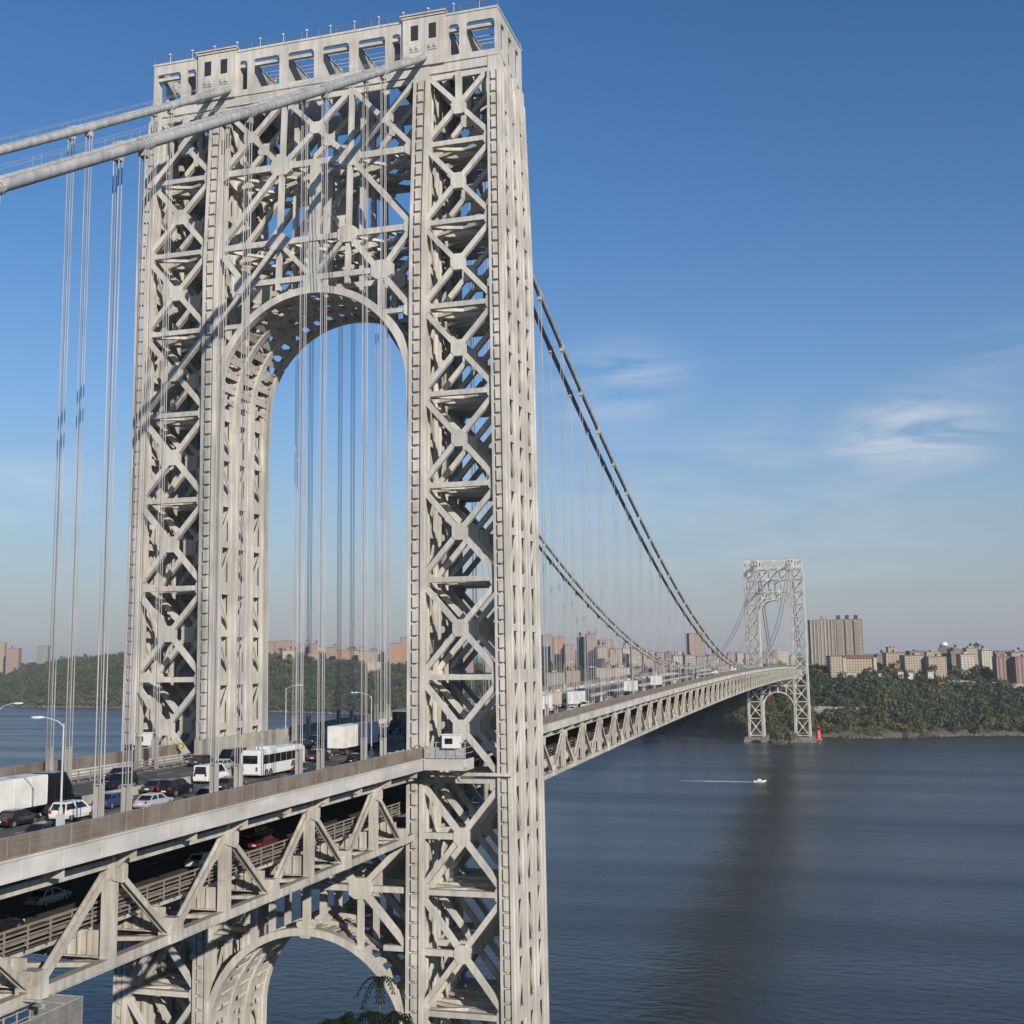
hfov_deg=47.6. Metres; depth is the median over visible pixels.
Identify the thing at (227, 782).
car
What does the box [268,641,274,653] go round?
apartment building
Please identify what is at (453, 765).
walkway platform
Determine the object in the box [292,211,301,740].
suspender rope
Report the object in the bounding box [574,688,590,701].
box truck
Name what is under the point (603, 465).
suspender rope
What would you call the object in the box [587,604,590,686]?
suspender rope
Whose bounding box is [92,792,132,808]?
car
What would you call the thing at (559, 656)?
apartment building
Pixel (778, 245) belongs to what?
sky
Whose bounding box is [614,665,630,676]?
apartment building
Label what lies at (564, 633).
suspender rope
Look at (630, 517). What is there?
suspender rope
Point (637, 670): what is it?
apartment building
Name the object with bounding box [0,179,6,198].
suspender rope
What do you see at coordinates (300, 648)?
apartment building
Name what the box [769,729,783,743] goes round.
leafy tree
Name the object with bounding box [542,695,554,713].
box truck
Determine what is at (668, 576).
suspender rope
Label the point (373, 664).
apartment building
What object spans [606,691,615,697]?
van
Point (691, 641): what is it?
suspender rope
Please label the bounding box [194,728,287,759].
barrier wall
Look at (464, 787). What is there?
pipe railing
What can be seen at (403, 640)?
apartment building
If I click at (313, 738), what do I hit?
car
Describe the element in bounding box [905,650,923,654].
apartment building
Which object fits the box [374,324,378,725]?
suspender rope
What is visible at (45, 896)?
car
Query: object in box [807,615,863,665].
apartment slab
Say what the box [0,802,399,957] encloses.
pipe railing
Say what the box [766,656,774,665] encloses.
apartment building
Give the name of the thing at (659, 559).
suspender rope
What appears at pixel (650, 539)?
suspender rope
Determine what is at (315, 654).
apartment building
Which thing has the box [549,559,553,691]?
suspender rope
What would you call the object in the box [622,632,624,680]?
suspender rope
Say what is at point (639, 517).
suspender rope
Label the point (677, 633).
suspender rope
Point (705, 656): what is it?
suspender rope
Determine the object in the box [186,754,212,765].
car
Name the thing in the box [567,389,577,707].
suspender rope
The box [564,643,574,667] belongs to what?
apartment building
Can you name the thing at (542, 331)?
cable
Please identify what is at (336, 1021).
feathered tree
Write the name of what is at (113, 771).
car
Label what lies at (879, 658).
apartment building
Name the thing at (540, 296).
suspender rope
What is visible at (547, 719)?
fence
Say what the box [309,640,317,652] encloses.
apartment building
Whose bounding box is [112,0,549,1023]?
bridge tower
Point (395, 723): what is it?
box truck
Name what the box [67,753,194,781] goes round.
pipe railing
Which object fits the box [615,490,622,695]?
suspender rope
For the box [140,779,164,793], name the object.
car
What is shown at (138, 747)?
suspender rope
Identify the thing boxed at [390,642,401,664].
apartment building
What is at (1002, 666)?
apartment building
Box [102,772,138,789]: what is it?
suv
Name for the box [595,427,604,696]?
suspender rope
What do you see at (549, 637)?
apartment building
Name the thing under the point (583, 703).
suv
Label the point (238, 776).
suspender rope
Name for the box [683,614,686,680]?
suspender rope
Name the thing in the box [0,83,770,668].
cable
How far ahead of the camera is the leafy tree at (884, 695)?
1289.53 m
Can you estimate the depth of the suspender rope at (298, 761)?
135.77 m
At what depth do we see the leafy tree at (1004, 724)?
1231.45 m
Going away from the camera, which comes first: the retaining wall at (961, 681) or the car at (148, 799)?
the car at (148, 799)
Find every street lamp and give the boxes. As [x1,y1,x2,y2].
[0,702,22,708]
[31,716,64,825]
[285,684,301,727]
[350,692,373,757]
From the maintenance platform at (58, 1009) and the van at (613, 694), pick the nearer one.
the maintenance platform at (58, 1009)
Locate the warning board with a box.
[178,743,183,754]
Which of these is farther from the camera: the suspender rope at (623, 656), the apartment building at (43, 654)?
the apartment building at (43, 654)
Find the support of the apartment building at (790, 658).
on the shore terrain
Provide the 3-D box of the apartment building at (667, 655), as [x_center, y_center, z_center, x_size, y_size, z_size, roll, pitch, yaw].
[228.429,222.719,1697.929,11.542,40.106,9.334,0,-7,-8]
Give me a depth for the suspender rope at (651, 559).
369.45 m
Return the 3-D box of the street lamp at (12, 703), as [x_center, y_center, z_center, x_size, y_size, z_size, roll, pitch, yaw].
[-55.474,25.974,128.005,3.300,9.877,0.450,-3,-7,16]
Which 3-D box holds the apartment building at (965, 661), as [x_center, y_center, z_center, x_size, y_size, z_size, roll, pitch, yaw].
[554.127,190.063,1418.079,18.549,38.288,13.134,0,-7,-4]
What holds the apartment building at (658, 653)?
on the shore terrain
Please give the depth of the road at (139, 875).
124.92 m
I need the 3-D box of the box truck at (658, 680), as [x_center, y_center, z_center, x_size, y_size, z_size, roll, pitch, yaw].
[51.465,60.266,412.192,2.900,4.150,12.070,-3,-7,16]
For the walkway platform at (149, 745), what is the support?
attached to the bridge deck at (115, 854)
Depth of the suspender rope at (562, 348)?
249.26 m
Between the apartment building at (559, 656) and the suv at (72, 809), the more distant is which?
the apartment building at (559, 656)
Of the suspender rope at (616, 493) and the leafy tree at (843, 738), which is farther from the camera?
the leafy tree at (843, 738)
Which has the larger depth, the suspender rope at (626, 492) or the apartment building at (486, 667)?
the apartment building at (486, 667)
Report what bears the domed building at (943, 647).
on the shore terrain
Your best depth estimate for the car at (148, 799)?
113.61 m
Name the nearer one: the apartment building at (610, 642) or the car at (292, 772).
the car at (292, 772)
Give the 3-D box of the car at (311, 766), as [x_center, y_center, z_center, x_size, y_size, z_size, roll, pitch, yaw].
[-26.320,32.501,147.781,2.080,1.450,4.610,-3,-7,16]
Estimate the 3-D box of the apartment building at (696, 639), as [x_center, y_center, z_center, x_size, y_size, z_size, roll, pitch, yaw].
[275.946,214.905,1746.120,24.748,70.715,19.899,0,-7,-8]
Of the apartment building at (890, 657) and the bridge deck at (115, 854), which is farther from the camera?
the apartment building at (890, 657)
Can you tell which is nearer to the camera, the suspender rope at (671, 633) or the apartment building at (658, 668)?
the suspender rope at (671, 633)
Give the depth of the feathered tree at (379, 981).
49.72 m
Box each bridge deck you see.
[0,753,431,1016]
[288,667,796,815]
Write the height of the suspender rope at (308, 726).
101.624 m
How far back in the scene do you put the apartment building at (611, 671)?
1492.29 m
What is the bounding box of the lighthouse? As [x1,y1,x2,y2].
[815,727,822,739]
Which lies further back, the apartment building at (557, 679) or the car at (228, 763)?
the apartment building at (557, 679)
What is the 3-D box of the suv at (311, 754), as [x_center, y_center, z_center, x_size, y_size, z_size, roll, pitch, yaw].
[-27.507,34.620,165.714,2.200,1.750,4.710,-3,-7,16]
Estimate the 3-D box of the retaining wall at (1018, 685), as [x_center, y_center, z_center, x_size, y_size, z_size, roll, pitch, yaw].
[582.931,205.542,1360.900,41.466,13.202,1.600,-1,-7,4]
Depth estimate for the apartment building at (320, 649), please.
2783.78 m
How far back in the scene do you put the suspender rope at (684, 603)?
420.34 m
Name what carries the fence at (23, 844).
on the bridge deck at (115, 854)
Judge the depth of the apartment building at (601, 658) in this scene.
1791.50 m
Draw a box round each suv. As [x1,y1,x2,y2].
[48,799,92,821]
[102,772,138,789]
[156,778,193,796]
[242,824,272,840]
[293,739,311,749]
[306,748,330,761]
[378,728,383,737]
[580,701,590,706]
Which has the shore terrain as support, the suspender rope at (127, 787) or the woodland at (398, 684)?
the woodland at (398, 684)
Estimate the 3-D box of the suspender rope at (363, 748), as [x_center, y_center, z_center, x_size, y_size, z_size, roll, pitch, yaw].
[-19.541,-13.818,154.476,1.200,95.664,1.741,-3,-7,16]
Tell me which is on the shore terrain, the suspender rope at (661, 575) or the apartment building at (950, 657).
the apartment building at (950, 657)
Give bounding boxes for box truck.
[327,721,383,754]
[388,710,406,733]
[402,719,406,742]
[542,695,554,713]
[544,692,563,709]
[568,691,587,706]
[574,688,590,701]
[624,680,638,694]
[650,676,662,687]
[711,668,717,674]
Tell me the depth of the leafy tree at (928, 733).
1197.94 m
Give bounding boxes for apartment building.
[0,642,6,672]
[5,646,21,673]
[36,645,49,663]
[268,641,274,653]
[275,640,293,655]
[282,647,295,661]
[296,643,304,654]
[305,638,309,654]
[308,652,317,660]
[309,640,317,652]
[319,646,325,655]
[326,644,336,660]
[336,649,350,661]
[351,646,359,661]
[358,650,370,661]
[367,660,379,670]
[371,650,383,662]
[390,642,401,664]
[400,636,406,663]
[464,651,472,681]
[485,652,494,672]
[541,633,551,666]
[545,670,563,685]
[552,635,564,667]
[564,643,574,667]
[565,668,579,682]
[577,632,585,669]
[585,632,595,670]
[593,661,614,678]
[595,642,607,666]
[597,638,612,647]
[607,647,621,666]
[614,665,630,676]
[622,643,630,665]
[630,644,642,666]
[630,666,651,674]
[642,649,652,667]
[654,657,669,671]
[655,650,663,662]
[664,651,672,661]
[671,652,682,664]
[682,652,695,664]
[684,663,696,667]
[685,631,704,655]
[696,654,707,664]
[706,653,718,664]
[719,655,728,665]
[726,651,734,664]
[735,650,743,663]
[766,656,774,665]
[772,649,789,664]
[772,651,777,663]
[789,654,797,665]
[873,650,882,663]
[882,650,904,670]
[886,645,894,651]
[899,653,924,675]
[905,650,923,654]
[924,650,939,655]
[924,654,946,677]
[942,647,960,670]
[947,644,962,652]
[956,652,975,677]
[963,643,977,668]
[978,645,992,669]
[992,654,1012,682]
[993,650,1007,655]
[1005,647,1023,655]
[1011,654,1023,683]
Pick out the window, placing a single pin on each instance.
(447, 740)
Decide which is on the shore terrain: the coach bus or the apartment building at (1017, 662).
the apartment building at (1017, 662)
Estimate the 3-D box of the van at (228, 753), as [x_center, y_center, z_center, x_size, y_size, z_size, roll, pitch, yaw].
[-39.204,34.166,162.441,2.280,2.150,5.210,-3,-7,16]
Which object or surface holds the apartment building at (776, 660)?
on the shore terrain
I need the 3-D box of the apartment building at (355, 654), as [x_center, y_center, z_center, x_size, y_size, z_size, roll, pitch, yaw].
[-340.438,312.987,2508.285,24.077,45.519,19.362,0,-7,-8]
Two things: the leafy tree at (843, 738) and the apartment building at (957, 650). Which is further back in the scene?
the apartment building at (957, 650)
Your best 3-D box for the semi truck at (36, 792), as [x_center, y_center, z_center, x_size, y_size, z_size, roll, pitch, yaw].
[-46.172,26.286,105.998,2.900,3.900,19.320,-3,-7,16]
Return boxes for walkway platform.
[133,740,167,749]
[423,741,473,781]
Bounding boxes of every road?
[0,666,799,837]
[0,677,757,956]
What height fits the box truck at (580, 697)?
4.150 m
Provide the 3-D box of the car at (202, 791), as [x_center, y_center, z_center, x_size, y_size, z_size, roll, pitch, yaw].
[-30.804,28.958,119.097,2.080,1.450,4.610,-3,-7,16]
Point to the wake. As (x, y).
(719, 781)
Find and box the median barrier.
[39,669,741,813]
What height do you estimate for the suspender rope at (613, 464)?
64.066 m
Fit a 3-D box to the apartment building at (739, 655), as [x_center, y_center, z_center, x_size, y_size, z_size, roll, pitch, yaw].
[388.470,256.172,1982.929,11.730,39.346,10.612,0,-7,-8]
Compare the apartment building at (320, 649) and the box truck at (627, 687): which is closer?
the box truck at (627, 687)
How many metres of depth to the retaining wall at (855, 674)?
1374.14 m
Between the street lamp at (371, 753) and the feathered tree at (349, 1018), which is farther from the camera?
the street lamp at (371, 753)
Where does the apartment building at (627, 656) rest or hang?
on the shore terrain
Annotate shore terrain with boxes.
[0,650,1023,737]
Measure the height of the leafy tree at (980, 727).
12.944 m
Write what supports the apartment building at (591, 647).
on the shore terrain
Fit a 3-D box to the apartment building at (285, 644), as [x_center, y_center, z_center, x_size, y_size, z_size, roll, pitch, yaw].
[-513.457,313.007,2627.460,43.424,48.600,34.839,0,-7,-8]
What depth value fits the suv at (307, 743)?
183.12 m
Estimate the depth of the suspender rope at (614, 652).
463.74 m
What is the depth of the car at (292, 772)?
137.77 m
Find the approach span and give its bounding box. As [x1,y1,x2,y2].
[769,666,802,676]
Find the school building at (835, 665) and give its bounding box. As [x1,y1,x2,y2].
[826,655,876,678]
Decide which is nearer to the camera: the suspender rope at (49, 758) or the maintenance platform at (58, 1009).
the maintenance platform at (58, 1009)
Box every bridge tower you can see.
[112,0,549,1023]
[743,557,811,736]
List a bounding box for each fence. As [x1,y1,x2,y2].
[0,744,177,776]
[0,746,427,860]
[272,666,745,735]
[477,665,795,739]
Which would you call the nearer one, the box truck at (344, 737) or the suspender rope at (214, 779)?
the suspender rope at (214, 779)
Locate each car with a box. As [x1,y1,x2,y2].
[0,808,40,827]
[0,915,24,931]
[18,821,55,834]
[23,886,71,906]
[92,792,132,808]
[105,767,136,780]
[133,792,172,808]
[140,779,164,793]
[184,851,217,867]
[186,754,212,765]
[192,787,221,796]
[212,759,233,768]
[219,776,245,789]
[248,834,278,849]
[287,768,310,775]
[291,761,316,770]
[307,735,324,744]
[345,753,368,762]
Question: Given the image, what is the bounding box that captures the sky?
[0,0,1023,663]
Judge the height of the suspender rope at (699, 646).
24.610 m
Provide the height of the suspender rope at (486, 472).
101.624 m
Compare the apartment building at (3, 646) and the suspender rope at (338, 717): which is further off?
the apartment building at (3, 646)
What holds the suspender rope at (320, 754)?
hanging from the cable at (60, 169)
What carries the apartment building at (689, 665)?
on the shore terrain
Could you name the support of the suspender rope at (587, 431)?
hanging from the cable at (542, 331)
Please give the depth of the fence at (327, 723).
244.08 m
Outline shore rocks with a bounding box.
[8,705,1023,738]
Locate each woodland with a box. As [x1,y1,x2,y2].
[0,647,326,705]
[268,658,575,711]
[557,660,1023,735]
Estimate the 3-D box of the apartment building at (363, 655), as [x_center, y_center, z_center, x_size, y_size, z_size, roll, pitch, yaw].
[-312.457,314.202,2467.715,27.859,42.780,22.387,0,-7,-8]
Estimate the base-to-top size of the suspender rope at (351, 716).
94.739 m
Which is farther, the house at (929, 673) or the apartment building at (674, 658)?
the apartment building at (674, 658)
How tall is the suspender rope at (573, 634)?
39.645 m
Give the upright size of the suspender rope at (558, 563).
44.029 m
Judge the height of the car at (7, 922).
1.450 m
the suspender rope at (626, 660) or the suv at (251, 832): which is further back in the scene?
the suspender rope at (626, 660)
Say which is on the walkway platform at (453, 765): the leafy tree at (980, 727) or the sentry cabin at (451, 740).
the sentry cabin at (451, 740)
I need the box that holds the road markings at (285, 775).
[1,669,729,833]
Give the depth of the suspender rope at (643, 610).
352.25 m
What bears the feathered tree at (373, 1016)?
on the near shore terrain
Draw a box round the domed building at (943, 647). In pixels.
[938,642,949,655]
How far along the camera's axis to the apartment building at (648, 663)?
1692.20 m
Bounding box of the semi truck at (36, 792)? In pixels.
[0,771,81,815]
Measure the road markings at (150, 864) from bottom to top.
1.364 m
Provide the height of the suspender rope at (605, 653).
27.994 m
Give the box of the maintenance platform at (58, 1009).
[0,988,82,1023]
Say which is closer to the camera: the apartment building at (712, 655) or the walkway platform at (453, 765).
the walkway platform at (453, 765)
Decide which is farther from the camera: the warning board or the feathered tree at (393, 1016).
the warning board
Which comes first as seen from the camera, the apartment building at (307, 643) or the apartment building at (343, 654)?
the apartment building at (343, 654)
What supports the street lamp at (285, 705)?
on the road at (83, 788)
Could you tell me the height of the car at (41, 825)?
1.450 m
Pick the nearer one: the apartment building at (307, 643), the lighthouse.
the lighthouse
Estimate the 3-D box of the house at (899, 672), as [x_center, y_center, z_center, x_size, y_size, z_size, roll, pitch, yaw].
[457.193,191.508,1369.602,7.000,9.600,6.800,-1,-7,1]
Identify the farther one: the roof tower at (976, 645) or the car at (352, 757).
the roof tower at (976, 645)
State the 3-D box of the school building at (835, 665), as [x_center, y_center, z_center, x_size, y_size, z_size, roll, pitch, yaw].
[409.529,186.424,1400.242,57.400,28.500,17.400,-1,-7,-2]
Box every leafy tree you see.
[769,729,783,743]
[778,731,798,744]
[837,735,850,742]
[861,667,878,674]
[877,689,888,702]
[902,731,915,739]
[919,730,931,737]
[969,664,982,678]
[977,725,983,734]
[978,665,990,674]
[983,717,996,731]
[1000,722,1014,730]
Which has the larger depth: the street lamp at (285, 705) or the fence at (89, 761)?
the street lamp at (285, 705)
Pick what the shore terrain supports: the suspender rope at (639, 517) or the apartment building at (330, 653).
the apartment building at (330, 653)
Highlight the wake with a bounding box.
[683,780,745,781]
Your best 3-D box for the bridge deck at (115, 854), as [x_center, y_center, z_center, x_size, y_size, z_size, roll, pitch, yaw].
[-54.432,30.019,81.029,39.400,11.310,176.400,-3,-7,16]
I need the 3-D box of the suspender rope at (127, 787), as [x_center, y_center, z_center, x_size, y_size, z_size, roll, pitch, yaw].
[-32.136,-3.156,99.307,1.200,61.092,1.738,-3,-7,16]
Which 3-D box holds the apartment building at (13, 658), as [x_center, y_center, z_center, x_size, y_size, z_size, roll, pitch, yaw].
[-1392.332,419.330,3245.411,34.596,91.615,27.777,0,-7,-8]
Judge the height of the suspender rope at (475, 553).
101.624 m
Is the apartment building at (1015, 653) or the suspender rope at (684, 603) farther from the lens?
the apartment building at (1015, 653)
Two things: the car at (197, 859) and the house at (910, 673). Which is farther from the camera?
the house at (910, 673)
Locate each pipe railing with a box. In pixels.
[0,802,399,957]
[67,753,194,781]
[463,679,755,790]
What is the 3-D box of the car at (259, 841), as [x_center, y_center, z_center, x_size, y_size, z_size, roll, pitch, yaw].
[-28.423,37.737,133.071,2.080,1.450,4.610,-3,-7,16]
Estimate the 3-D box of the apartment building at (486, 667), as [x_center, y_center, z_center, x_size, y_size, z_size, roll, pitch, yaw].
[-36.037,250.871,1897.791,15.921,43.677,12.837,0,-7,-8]
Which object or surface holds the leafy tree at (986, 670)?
on the shore terrain
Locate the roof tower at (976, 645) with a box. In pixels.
[973,642,979,663]
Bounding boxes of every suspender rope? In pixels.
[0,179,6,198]
[45,125,76,770]
[64,122,96,782]
[92,140,125,817]
[120,136,154,811]
[134,104,158,767]
[151,101,176,769]
[209,110,232,792]
[234,106,256,787]
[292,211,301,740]
[295,87,309,773]
[306,296,313,738]
[316,84,331,769]
[336,314,342,724]
[349,324,354,722]
[360,69,369,759]
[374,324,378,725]
[380,66,388,755]
[386,314,390,726]
[469,223,477,739]
[469,502,473,705]
[481,470,485,705]
[483,182,492,687]
[536,291,548,715]
[543,542,547,691]
[547,344,557,712]
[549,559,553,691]
[557,559,561,691]
[558,344,569,709]
[563,576,566,690]
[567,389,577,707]
[570,577,574,690]
[575,590,578,687]
[578,388,588,704]
[582,591,586,687]
[584,428,594,703]
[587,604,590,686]
[593,602,597,687]
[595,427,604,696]
[597,614,600,684]
[600,461,609,699]
[604,614,607,685]
[607,624,609,683]
[610,460,619,696]
[614,624,616,683]
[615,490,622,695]
[616,631,618,682]
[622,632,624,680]
[624,488,632,693]
[624,639,626,680]
[627,514,634,692]
[637,515,643,690]
[639,537,645,690]
[647,537,654,688]
[649,556,655,687]
[658,555,663,685]
[659,572,664,685]
[666,572,672,683]
[668,588,672,683]
[675,588,680,681]
[683,600,687,679]
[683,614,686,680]
[690,613,693,672]
[690,624,693,678]
[697,622,700,677]
[702,631,705,673]
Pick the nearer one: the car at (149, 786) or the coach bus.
the car at (149, 786)
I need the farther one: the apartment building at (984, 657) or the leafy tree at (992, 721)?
the apartment building at (984, 657)
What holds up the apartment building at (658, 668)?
on the shore terrain
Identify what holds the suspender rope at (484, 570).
hanging from the cable at (276, 149)
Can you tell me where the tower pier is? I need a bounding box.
[744,735,816,742]
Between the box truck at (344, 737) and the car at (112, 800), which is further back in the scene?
the box truck at (344, 737)
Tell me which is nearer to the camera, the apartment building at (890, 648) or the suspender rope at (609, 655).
the suspender rope at (609, 655)
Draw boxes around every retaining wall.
[810,706,858,715]
[842,673,886,677]
[941,680,986,688]
[992,682,1023,687]
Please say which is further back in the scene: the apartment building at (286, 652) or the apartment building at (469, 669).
the apartment building at (286, 652)
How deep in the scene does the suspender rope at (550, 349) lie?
250.06 m
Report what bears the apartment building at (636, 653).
on the shore terrain
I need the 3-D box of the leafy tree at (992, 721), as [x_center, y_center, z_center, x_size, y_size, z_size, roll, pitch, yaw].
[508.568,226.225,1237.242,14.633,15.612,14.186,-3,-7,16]
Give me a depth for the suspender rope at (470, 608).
291.13 m
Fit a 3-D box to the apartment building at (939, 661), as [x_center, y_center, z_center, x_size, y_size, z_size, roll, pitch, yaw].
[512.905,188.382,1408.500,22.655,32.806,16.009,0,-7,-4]
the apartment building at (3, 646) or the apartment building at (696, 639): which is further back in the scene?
the apartment building at (3, 646)
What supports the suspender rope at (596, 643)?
hanging from the cable at (40, 140)
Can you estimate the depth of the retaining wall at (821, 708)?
1290.56 m
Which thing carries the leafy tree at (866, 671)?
on the shore terrain
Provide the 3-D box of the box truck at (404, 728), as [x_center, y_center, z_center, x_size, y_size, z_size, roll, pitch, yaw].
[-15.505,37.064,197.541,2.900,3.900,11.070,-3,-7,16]
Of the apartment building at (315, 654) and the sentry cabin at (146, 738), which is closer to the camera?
the sentry cabin at (146, 738)
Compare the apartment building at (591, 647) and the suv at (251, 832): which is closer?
the suv at (251, 832)
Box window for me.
[445,738,452,743]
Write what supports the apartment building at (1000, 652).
on the shore terrain
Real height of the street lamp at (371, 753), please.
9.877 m
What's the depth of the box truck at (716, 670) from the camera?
578.34 m
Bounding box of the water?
[0,705,1023,1023]
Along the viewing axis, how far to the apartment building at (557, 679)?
1552.20 m
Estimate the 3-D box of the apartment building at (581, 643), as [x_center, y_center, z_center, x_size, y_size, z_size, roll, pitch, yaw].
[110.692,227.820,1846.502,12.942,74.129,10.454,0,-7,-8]
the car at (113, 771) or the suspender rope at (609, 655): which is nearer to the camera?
the car at (113, 771)
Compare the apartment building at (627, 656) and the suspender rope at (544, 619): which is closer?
the suspender rope at (544, 619)
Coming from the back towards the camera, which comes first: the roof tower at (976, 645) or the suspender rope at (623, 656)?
the roof tower at (976, 645)
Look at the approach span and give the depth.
1290.12 m
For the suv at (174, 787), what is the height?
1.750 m
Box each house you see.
[896,670,903,678]
[906,671,912,678]
[926,670,933,678]
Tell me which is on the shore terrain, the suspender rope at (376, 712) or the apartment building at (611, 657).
the apartment building at (611, 657)
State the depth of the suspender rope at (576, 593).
412.71 m
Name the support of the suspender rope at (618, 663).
hanging from the cable at (276, 149)
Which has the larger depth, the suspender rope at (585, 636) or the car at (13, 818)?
the suspender rope at (585, 636)
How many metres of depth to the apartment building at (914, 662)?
1411.02 m
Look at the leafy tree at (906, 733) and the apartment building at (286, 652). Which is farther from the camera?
the apartment building at (286, 652)
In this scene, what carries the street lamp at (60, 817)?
on the road at (83, 788)
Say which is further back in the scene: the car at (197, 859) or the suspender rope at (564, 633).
the suspender rope at (564, 633)
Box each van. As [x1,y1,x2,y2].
[193,763,228,782]
[217,747,245,761]
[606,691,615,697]
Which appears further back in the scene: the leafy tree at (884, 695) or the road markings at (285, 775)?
the leafy tree at (884, 695)
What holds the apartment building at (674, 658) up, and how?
on the shore terrain
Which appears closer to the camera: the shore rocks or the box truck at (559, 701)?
the box truck at (559, 701)
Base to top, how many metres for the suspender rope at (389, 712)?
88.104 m
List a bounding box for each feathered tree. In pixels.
[319,1018,347,1023]
[339,1011,372,1023]
[353,975,413,1023]
[354,1010,393,1023]
[382,1011,409,1023]
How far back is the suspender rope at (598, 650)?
447.10 m
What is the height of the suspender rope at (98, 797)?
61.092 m
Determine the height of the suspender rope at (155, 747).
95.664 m
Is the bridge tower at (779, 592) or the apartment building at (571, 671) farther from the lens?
the apartment building at (571, 671)
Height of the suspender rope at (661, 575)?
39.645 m
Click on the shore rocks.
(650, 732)
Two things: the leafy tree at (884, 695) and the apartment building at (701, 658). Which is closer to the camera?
the leafy tree at (884, 695)
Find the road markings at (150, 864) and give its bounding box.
[0,786,403,920]
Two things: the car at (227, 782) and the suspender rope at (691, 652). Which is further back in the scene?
the suspender rope at (691, 652)
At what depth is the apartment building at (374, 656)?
2476.12 m
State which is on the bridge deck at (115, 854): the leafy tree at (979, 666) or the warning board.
the warning board
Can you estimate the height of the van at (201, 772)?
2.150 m
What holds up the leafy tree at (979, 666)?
on the shore terrain
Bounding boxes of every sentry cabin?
[134,732,153,745]
[441,734,461,758]
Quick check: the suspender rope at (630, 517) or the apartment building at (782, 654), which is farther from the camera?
the apartment building at (782, 654)
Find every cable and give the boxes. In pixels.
[0,49,803,673]
[0,51,800,668]
[0,82,772,668]
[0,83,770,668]
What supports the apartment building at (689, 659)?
on the shore terrain
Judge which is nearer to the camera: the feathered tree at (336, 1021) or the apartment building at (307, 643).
the feathered tree at (336, 1021)
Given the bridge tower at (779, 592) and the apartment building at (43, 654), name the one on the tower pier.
the bridge tower at (779, 592)
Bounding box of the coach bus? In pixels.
[241,743,307,776]
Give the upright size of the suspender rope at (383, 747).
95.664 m
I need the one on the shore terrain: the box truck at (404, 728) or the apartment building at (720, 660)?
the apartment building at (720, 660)
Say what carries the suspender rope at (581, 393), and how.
hanging from the cable at (60, 169)
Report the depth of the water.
440.70 m
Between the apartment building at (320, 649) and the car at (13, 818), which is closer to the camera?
the car at (13, 818)
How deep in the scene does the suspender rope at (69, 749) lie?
144.15 m
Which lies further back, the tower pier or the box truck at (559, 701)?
the tower pier
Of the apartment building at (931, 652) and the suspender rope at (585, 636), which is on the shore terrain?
the apartment building at (931, 652)
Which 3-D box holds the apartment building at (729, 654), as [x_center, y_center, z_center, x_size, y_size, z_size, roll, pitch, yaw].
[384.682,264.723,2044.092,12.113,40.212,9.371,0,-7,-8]

